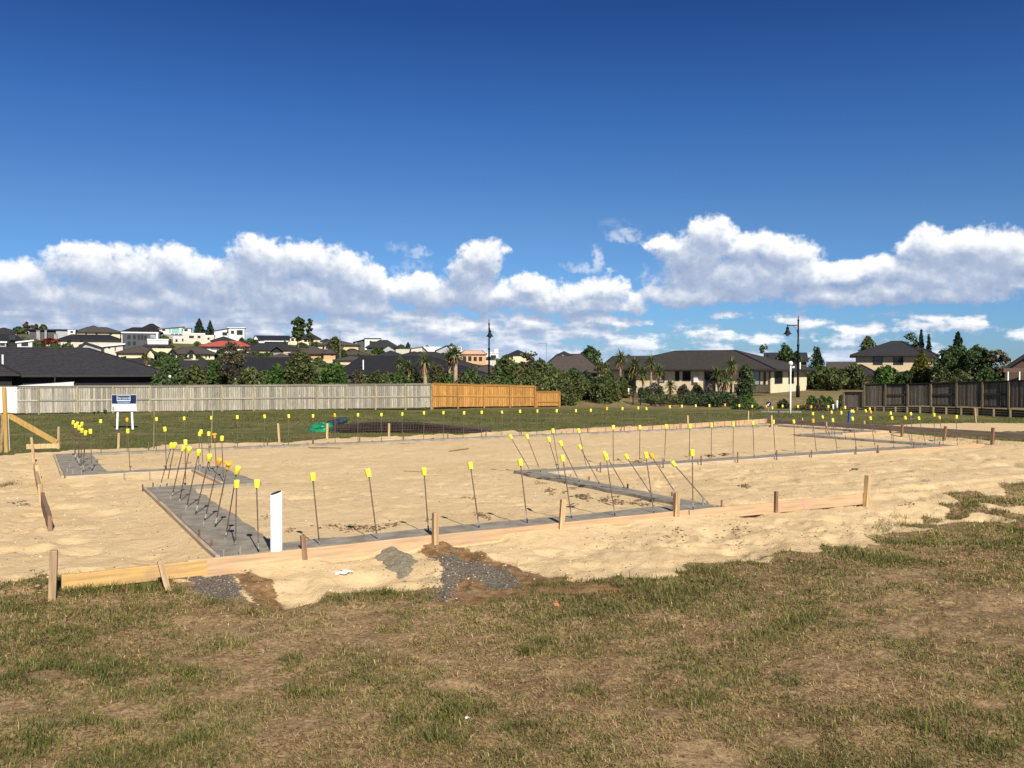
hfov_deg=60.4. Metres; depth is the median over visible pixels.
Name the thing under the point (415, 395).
paling fence
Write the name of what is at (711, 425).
starter bar
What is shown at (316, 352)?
house
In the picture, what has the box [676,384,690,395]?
leafy shrub
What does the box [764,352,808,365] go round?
house
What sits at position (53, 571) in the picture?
timber peg
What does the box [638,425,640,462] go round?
starter bar
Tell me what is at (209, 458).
starter bar
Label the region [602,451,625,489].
starter bar
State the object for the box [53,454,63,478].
boxing board
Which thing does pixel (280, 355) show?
house
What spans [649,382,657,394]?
silver shrub
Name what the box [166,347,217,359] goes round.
house
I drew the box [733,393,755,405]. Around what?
leafy shrub
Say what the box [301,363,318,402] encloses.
leafy shrub
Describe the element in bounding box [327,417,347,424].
polythene roll
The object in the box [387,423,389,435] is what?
timber peg
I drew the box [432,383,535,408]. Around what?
paling fence
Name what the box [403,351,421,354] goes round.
house
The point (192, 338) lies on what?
house
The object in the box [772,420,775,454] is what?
starter bar
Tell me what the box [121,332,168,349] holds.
house
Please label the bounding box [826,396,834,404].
leafy shrub
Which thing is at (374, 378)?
leafy shrub
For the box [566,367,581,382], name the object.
leafy shrub
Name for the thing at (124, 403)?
estate sign
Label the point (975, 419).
timber peg
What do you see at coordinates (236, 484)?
starter bar
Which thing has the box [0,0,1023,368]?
sky
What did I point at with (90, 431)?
starter bar
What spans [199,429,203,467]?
starter bar
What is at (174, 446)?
starter bar
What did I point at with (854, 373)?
leafy shrub
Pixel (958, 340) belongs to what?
dark conifer
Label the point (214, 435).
starter bar
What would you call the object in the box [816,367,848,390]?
leafy shrub
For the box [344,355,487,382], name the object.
house
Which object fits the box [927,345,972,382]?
twiggy tree
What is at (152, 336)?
window
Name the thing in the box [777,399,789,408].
leafy shrub
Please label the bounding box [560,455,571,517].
starter bar
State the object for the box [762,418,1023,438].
profile board
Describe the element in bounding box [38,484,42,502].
timber peg
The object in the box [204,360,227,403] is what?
leafy shrub
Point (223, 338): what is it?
house
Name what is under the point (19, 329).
round tree
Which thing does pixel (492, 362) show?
garden wall
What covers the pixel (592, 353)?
dome tree
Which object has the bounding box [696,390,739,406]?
leafy shrub
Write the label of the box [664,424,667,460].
starter bar
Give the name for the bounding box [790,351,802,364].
tufted tree
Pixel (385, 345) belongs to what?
house
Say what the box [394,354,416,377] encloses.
cabbage tree
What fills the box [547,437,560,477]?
starter bar
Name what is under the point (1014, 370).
house
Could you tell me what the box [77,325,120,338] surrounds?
house
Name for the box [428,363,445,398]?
leafy shrub
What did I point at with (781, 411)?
kerb
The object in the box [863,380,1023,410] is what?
paling fence
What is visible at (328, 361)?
garden wall
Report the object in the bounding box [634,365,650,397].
cabbage tree
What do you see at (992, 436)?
timber peg
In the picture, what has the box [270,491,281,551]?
pvc pipe
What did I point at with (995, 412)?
retaining wall
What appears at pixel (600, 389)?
undergrowth
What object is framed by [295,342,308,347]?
round tree
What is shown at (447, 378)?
leafy shrub
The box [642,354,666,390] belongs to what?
cabbage tree
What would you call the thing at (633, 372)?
cabbage tree
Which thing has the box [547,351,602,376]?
house
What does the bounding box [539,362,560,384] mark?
leafy shrub
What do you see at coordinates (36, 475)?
profile board
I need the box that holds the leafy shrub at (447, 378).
[436,371,457,383]
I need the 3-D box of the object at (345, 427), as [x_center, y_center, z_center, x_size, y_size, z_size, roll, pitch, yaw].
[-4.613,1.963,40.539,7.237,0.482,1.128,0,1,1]
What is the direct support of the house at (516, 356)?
on the ground at (116, 502)
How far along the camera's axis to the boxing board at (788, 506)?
11.09 m
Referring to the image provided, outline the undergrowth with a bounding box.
[145,369,637,406]
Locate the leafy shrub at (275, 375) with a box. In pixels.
[265,362,288,404]
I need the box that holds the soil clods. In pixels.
[1,434,1023,598]
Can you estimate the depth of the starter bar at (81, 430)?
14.56 m
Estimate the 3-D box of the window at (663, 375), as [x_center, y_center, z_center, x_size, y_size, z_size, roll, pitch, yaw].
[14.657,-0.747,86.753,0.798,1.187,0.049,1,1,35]
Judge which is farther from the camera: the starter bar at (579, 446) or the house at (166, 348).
the house at (166, 348)
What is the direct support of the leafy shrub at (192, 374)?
on the ground at (116, 502)
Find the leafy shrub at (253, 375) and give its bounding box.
[234,367,265,406]
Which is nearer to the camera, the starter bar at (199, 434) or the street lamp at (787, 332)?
the starter bar at (199, 434)
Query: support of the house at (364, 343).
on the ground at (116, 502)
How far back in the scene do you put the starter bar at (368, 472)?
8.69 m
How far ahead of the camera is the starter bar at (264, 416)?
19.14 m
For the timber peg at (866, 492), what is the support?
on the ground at (116, 502)
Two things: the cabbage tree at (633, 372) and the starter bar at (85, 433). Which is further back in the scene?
the cabbage tree at (633, 372)
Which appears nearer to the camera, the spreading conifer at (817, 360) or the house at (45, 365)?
the house at (45, 365)
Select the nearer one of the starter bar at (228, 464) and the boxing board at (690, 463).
the starter bar at (228, 464)
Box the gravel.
[170,547,539,607]
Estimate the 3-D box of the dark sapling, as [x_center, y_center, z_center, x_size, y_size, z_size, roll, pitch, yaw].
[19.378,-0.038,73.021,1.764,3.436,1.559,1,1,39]
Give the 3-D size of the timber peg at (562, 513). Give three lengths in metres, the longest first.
0.575 x 0.050 x 0.050 m
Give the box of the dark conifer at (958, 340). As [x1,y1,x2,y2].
[948,331,970,370]
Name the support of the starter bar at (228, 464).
on the concrete footing
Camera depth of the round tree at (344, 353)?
229.86 m
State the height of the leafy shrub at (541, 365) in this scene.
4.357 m
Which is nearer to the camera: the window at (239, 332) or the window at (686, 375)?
the window at (686, 375)
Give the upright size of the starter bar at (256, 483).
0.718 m
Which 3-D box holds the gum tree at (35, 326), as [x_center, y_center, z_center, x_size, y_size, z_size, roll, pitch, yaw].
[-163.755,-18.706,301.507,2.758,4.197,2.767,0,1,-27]
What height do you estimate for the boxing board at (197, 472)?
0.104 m
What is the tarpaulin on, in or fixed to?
on the ground at (116, 502)
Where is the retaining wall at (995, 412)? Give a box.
[843,407,1023,417]
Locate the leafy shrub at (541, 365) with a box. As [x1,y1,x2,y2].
[521,357,555,390]
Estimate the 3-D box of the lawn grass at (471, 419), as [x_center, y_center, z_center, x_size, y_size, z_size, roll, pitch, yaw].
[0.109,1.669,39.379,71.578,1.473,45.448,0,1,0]
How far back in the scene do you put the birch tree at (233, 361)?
69.64 m
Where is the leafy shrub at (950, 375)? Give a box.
[932,368,976,396]
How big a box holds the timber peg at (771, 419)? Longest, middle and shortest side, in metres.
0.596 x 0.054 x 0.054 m
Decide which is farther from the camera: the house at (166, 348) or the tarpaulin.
the house at (166, 348)
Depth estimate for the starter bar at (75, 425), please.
16.00 m
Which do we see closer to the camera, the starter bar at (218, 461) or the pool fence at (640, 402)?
the starter bar at (218, 461)
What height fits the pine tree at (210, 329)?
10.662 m
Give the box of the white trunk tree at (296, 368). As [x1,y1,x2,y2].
[283,350,317,405]
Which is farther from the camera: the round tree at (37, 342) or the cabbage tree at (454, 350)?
the round tree at (37, 342)
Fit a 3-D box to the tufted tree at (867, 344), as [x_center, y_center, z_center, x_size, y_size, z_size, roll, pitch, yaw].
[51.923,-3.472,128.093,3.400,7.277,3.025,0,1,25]
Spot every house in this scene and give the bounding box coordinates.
[0,328,20,335]
[0,334,35,346]
[0,347,170,406]
[26,329,77,343]
[57,334,121,346]
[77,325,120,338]
[78,342,126,356]
[115,346,156,357]
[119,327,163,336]
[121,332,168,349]
[129,358,154,365]
[142,343,174,352]
[144,324,159,329]
[158,326,191,338]
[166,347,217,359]
[173,333,214,343]
[178,360,209,372]
[196,341,250,352]
[210,336,235,341]
[214,327,245,340]
[222,357,289,373]
[242,353,260,356]
[244,343,300,355]
[253,335,289,344]
[270,353,291,356]
[288,347,337,360]
[289,334,321,344]
[316,341,359,349]
[332,356,357,364]
[338,350,370,355]
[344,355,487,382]
[353,338,381,349]
[365,340,399,351]
[378,350,402,354]
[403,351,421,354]
[410,346,422,351]
[421,352,479,368]
[422,345,461,354]
[459,350,486,364]
[474,364,493,379]
[485,349,498,360]
[507,350,528,362]
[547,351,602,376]
[593,350,815,393]
[602,354,647,374]
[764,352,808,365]
[826,362,855,369]
[849,341,939,386]
[997,354,1023,399]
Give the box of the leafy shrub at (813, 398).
[806,395,818,404]
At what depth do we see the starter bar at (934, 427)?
19.75 m
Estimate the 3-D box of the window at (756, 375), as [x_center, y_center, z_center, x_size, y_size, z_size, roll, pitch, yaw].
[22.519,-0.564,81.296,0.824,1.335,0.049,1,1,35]
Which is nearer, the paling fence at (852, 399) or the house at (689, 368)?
the paling fence at (852, 399)
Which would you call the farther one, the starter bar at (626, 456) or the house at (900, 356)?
the house at (900, 356)
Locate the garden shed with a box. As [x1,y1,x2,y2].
[19,382,74,411]
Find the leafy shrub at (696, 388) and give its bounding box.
[690,383,703,393]
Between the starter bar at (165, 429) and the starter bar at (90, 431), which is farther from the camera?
the starter bar at (165, 429)
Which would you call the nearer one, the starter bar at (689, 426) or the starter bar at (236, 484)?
the starter bar at (236, 484)
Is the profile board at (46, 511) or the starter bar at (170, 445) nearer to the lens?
the profile board at (46, 511)
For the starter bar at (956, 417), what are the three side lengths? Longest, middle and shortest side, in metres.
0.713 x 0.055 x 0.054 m
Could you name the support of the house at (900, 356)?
on the ground at (116, 502)
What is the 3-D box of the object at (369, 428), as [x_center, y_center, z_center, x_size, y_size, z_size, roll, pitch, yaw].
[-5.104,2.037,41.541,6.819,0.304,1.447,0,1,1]
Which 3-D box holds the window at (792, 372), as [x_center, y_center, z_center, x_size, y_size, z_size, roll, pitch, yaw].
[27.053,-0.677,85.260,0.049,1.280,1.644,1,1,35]
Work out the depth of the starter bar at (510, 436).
14.31 m
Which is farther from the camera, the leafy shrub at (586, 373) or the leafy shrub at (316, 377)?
the leafy shrub at (586, 373)
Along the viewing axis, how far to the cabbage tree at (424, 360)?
70.94 m
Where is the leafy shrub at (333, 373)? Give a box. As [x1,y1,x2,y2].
[312,362,348,404]
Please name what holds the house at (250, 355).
on the ground at (116, 502)
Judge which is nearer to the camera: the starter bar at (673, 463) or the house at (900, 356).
the starter bar at (673, 463)
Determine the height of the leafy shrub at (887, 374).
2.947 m
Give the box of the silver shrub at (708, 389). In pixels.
[705,383,712,394]
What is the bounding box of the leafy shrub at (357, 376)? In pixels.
[349,369,365,383]
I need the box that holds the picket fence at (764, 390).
[734,384,769,393]
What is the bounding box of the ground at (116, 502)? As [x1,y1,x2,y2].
[0,334,1023,767]
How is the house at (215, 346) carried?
on the ground at (116, 502)
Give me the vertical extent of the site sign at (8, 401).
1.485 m
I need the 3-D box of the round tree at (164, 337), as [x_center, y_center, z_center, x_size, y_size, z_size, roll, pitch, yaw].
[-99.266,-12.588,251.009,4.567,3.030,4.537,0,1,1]
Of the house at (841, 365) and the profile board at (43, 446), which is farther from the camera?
the house at (841, 365)
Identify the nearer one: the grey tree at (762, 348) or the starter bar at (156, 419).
the starter bar at (156, 419)
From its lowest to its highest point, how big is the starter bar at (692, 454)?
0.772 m
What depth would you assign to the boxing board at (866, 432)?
23.30 m
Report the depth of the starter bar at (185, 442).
12.73 m
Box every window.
[150,334,155,338]
[172,328,178,332]
[237,330,242,334]
[657,371,664,381]
[675,371,678,380]
[682,371,690,380]
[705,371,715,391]
[753,371,759,383]
[774,371,782,383]
[788,371,793,383]
[873,356,882,364]
[893,356,902,364]
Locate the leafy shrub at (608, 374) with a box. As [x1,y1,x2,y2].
[602,372,613,379]
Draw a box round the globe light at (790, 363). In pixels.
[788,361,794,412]
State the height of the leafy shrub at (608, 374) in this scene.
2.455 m
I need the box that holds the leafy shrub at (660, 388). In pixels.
[657,385,663,394]
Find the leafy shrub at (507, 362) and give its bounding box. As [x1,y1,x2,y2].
[490,354,520,384]
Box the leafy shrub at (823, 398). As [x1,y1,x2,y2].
[818,395,826,403]
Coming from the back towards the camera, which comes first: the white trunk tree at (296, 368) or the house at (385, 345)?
the house at (385, 345)
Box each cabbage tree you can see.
[139,352,150,364]
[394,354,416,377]
[414,351,435,382]
[441,347,453,373]
[446,345,466,382]
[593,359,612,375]
[611,349,627,376]
[624,355,645,396]
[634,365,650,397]
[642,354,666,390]
[663,379,677,394]
[706,363,737,391]
[723,356,740,391]
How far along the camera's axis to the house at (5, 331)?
227.05 m
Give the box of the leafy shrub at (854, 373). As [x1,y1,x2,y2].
[841,363,866,389]
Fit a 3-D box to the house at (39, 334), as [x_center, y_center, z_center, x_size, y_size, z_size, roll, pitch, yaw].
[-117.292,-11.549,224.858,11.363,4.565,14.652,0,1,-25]
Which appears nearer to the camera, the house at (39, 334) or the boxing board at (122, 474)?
the boxing board at (122, 474)
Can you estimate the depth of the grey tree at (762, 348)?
104.91 m
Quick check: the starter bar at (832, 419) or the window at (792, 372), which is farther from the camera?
the window at (792, 372)
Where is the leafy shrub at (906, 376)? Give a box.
[895,370,917,390]
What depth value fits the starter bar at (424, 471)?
9.06 m
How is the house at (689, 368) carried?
on the ground at (116, 502)
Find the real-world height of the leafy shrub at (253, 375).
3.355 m
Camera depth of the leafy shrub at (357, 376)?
68.82 m
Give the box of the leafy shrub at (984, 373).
[966,368,1005,398]
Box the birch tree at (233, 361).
[215,341,251,401]
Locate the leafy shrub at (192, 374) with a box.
[182,363,207,405]
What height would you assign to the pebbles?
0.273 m
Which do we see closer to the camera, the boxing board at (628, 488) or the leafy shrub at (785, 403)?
the boxing board at (628, 488)
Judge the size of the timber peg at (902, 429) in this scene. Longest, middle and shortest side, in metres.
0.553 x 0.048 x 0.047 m
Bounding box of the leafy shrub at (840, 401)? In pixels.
[838,395,842,406]
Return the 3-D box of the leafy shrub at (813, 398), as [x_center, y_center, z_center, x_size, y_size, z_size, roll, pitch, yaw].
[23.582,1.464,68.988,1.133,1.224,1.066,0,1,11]
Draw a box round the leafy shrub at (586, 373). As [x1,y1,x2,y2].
[578,370,593,381]
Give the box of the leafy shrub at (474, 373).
[466,367,481,403]
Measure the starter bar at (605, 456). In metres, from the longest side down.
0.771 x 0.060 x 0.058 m
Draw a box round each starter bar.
[71,420,74,454]
[74,423,76,459]
[77,422,83,462]
[80,428,83,468]
[82,430,86,471]
[88,429,91,470]
[126,429,130,470]
[155,417,157,449]
[160,442,172,485]
[163,427,166,469]
[166,442,176,485]
[172,445,185,495]
[179,446,191,500]
[183,439,186,484]
[186,449,200,505]
[195,454,211,513]
[198,432,200,468]
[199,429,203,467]
[204,458,221,519]
[207,431,210,470]
[212,433,216,468]
[214,461,231,526]
[220,436,223,480]
[225,466,240,535]
[234,480,239,544]
[236,415,238,446]
[254,479,259,551]
[263,415,265,438]
[287,414,289,444]
[310,472,319,543]
[365,468,377,538]
[380,413,382,440]
[422,467,428,530]
[467,461,479,527]
[480,411,482,436]
[509,434,530,470]
[518,459,527,522]
[525,434,540,471]
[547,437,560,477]
[551,428,558,468]
[559,440,579,481]
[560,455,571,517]
[577,428,586,466]
[577,444,599,483]
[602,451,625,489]
[603,453,615,515]
[612,425,614,463]
[624,453,649,491]
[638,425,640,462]
[643,452,653,512]
[649,452,674,491]
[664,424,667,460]
[670,460,707,502]
[688,424,691,458]
[690,449,694,509]
[710,423,712,458]
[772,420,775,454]
[831,418,837,450]
[890,416,893,446]
[933,413,934,443]
[955,415,957,444]
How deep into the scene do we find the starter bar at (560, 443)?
12.94 m
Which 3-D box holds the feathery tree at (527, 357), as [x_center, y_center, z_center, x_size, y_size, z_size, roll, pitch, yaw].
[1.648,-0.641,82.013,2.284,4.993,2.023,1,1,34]
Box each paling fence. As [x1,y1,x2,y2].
[0,383,431,414]
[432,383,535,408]
[536,391,560,406]
[807,380,873,388]
[843,392,862,408]
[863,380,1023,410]
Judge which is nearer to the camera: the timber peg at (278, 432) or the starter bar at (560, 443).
the starter bar at (560, 443)
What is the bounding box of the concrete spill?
[375,546,417,587]
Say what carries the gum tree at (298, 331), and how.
on the ground at (116, 502)
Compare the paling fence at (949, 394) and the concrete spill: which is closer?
the concrete spill
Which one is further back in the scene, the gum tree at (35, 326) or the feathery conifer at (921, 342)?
the gum tree at (35, 326)
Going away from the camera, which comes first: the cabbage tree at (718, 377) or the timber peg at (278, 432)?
the timber peg at (278, 432)
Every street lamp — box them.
[486,323,493,377]
[784,316,799,396]
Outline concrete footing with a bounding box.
[56,425,955,555]
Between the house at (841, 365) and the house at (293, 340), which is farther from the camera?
the house at (293, 340)
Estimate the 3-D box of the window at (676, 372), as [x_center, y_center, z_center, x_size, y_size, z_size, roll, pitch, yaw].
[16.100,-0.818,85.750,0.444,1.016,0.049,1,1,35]
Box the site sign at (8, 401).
[0,387,59,452]
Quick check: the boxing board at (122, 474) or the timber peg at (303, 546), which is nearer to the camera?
the timber peg at (303, 546)
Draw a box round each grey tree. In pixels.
[759,344,768,357]
[807,346,822,360]
[903,332,917,346]
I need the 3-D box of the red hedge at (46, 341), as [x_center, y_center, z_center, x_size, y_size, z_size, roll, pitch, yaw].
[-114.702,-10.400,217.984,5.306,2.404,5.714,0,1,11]
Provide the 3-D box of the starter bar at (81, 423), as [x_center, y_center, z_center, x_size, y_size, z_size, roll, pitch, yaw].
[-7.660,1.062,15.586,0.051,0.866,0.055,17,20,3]
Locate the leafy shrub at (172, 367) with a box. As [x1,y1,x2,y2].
[160,358,184,404]
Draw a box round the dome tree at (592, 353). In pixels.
[580,345,602,375]
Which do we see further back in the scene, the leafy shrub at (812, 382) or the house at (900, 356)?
the house at (900, 356)
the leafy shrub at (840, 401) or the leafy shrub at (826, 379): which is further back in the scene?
the leafy shrub at (826, 379)
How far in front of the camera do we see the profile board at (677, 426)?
25.24 m
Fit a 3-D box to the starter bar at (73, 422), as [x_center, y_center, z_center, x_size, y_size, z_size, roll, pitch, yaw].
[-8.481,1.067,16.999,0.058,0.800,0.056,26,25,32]
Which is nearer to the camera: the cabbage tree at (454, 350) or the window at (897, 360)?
the cabbage tree at (454, 350)
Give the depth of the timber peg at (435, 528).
8.81 m
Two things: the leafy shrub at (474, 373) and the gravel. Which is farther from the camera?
the leafy shrub at (474, 373)
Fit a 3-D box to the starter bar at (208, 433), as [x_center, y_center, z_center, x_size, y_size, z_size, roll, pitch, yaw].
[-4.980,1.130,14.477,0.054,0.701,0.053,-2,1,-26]
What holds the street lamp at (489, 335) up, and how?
on the ground at (116, 502)
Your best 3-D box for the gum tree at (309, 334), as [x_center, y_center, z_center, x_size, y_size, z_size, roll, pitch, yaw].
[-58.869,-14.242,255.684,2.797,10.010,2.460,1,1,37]
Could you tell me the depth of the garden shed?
60.73 m
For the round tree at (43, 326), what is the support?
on the ground at (116, 502)
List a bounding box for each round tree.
[13,326,28,333]
[34,339,41,346]
[38,324,47,328]
[154,351,166,359]
[159,335,172,343]
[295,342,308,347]
[327,336,343,352]
[340,349,347,356]
[371,346,382,353]
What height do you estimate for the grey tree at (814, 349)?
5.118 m
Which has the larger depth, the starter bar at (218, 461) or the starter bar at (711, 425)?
the starter bar at (711, 425)
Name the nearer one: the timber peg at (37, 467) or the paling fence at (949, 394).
the timber peg at (37, 467)
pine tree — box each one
[193,318,205,332]
[205,320,215,335]
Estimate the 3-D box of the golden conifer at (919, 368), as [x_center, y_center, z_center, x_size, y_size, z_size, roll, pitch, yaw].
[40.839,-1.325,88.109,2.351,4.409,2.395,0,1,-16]
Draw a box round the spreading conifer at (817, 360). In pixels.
[808,347,826,378]
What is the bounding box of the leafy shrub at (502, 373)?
[489,366,516,393]
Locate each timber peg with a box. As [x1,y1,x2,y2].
[30,437,35,462]
[35,465,40,478]
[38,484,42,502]
[48,550,57,601]
[117,433,119,448]
[157,560,170,590]
[210,408,212,450]
[277,423,279,441]
[300,535,307,559]
[326,423,327,438]
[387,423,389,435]
[432,512,438,544]
[559,499,565,529]
[673,492,679,516]
[770,415,772,426]
[774,491,777,512]
[863,475,870,506]
[900,424,903,436]
[942,426,946,440]
[973,408,976,422]
[990,428,994,444]
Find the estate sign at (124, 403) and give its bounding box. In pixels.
[112,395,136,428]
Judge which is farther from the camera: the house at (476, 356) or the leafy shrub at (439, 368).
the house at (476, 356)
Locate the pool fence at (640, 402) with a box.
[632,387,740,406]
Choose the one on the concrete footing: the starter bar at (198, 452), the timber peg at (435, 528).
the starter bar at (198, 452)
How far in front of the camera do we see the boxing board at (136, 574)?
7.41 m
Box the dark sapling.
[734,363,756,396]
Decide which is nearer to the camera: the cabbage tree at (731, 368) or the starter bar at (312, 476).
the starter bar at (312, 476)
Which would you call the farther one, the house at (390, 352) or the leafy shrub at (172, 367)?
the house at (390, 352)
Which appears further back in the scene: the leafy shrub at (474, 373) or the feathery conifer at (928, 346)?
the feathery conifer at (928, 346)
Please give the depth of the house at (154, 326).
381.90 m
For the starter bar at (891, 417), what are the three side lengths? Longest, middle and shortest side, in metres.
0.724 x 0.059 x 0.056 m
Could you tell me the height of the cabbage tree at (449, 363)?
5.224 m
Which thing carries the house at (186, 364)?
on the ground at (116, 502)
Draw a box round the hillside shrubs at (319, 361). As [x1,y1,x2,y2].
[27,337,519,367]
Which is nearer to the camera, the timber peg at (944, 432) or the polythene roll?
the timber peg at (944, 432)
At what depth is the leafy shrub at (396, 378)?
70.62 m
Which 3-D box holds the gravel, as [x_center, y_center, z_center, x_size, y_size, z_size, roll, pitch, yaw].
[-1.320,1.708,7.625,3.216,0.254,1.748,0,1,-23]
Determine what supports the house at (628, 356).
on the ground at (116, 502)
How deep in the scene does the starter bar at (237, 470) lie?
8.61 m
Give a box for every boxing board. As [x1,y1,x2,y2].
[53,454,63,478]
[61,560,206,589]
[66,469,190,477]
[143,487,219,556]
[187,535,431,576]
[192,469,222,482]
[439,510,688,545]
[545,472,714,505]
[549,450,882,473]
[689,494,862,516]
[841,431,892,434]
[878,444,983,452]
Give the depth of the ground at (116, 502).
8.07 m
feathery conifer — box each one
[918,329,924,347]
[926,334,934,376]
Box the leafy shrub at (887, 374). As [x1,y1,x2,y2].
[871,364,899,383]
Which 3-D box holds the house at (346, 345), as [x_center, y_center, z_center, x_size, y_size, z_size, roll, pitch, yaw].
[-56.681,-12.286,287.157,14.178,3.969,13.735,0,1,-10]
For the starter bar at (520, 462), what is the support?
on the ground at (116, 502)
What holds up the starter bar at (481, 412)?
on the ground at (116, 502)
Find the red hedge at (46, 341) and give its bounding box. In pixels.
[41,338,59,344]
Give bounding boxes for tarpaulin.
[308,422,332,431]
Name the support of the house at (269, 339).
on the ground at (116, 502)
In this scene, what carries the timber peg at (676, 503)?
on the ground at (116, 502)
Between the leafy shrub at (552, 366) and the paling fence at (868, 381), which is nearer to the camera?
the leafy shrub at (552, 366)
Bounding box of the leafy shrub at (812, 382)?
[807,365,828,388]
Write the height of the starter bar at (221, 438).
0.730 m
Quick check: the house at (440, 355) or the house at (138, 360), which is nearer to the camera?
the house at (440, 355)
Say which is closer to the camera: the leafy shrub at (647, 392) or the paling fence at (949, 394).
the paling fence at (949, 394)
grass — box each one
[0,409,1023,455]
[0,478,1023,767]
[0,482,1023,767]
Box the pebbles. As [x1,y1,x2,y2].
[1,457,1016,606]
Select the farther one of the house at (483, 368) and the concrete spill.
the house at (483, 368)
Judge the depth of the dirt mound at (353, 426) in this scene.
40.38 m
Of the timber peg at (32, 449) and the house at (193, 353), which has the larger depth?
the house at (193, 353)
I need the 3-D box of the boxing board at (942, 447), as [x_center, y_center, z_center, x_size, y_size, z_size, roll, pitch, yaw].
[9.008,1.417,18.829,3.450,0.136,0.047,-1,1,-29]
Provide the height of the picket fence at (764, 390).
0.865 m
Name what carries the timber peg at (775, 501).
on the ground at (116, 502)
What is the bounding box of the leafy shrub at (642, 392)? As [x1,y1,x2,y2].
[638,387,643,397]
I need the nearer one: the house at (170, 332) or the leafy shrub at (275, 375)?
the leafy shrub at (275, 375)
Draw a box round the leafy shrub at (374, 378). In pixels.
[366,370,389,406]
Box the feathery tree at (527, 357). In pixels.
[518,351,537,373]
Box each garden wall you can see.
[311,359,334,362]
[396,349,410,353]
[486,360,495,365]
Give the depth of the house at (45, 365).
70.66 m
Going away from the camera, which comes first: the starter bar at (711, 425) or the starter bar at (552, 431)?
the starter bar at (552, 431)
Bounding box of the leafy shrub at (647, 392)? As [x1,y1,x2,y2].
[644,386,650,396]
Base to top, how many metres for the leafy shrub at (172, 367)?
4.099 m
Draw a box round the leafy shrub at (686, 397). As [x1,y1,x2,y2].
[672,392,709,403]
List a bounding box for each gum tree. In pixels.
[22,321,31,333]
[30,324,38,328]
[290,316,305,347]
[305,318,313,346]
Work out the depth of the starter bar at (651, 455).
11.77 m
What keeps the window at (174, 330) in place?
in the house at (170, 332)
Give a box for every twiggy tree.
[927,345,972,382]
[957,344,997,381]
[983,349,1010,379]
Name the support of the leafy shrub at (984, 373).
on the ground at (116, 502)
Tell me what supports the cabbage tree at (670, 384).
on the ground at (116, 502)
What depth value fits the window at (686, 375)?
85.20 m
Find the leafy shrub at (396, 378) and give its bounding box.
[388,368,410,401]
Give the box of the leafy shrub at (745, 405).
[730,398,765,409]
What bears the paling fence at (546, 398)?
on the ground at (116, 502)
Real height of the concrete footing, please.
0.156 m
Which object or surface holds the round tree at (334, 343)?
on the ground at (116, 502)
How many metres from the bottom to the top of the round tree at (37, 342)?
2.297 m
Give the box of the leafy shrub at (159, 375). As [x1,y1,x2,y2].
[150,368,169,398]
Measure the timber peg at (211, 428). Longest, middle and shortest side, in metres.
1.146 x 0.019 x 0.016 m
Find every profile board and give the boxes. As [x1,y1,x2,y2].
[26,443,59,448]
[33,463,40,494]
[41,492,51,530]
[561,419,766,432]
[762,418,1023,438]
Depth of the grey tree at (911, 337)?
123.82 m
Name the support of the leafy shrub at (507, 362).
on the ground at (116, 502)
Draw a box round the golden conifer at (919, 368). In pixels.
[910,349,931,386]
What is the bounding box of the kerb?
[761,411,800,411]
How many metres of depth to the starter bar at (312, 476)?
8.39 m
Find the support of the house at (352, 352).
on the ground at (116, 502)
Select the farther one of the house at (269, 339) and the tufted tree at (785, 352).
the house at (269, 339)
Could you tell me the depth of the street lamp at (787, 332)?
74.89 m
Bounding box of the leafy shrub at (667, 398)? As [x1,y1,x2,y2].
[636,387,683,403]
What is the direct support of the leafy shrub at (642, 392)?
on the ground at (116, 502)
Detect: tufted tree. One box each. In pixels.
[775,343,793,361]
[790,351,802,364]
[859,335,876,350]
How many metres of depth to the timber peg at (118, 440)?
19.96 m
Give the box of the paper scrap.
[335,570,352,574]
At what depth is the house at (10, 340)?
180.29 m
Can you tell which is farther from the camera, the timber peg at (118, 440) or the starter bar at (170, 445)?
the timber peg at (118, 440)
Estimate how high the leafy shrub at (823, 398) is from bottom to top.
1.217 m
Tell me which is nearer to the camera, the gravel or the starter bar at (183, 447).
the gravel
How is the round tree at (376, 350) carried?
on the ground at (116, 502)
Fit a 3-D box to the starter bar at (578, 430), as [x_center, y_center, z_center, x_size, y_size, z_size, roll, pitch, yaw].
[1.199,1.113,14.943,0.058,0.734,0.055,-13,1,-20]
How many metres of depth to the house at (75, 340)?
218.28 m

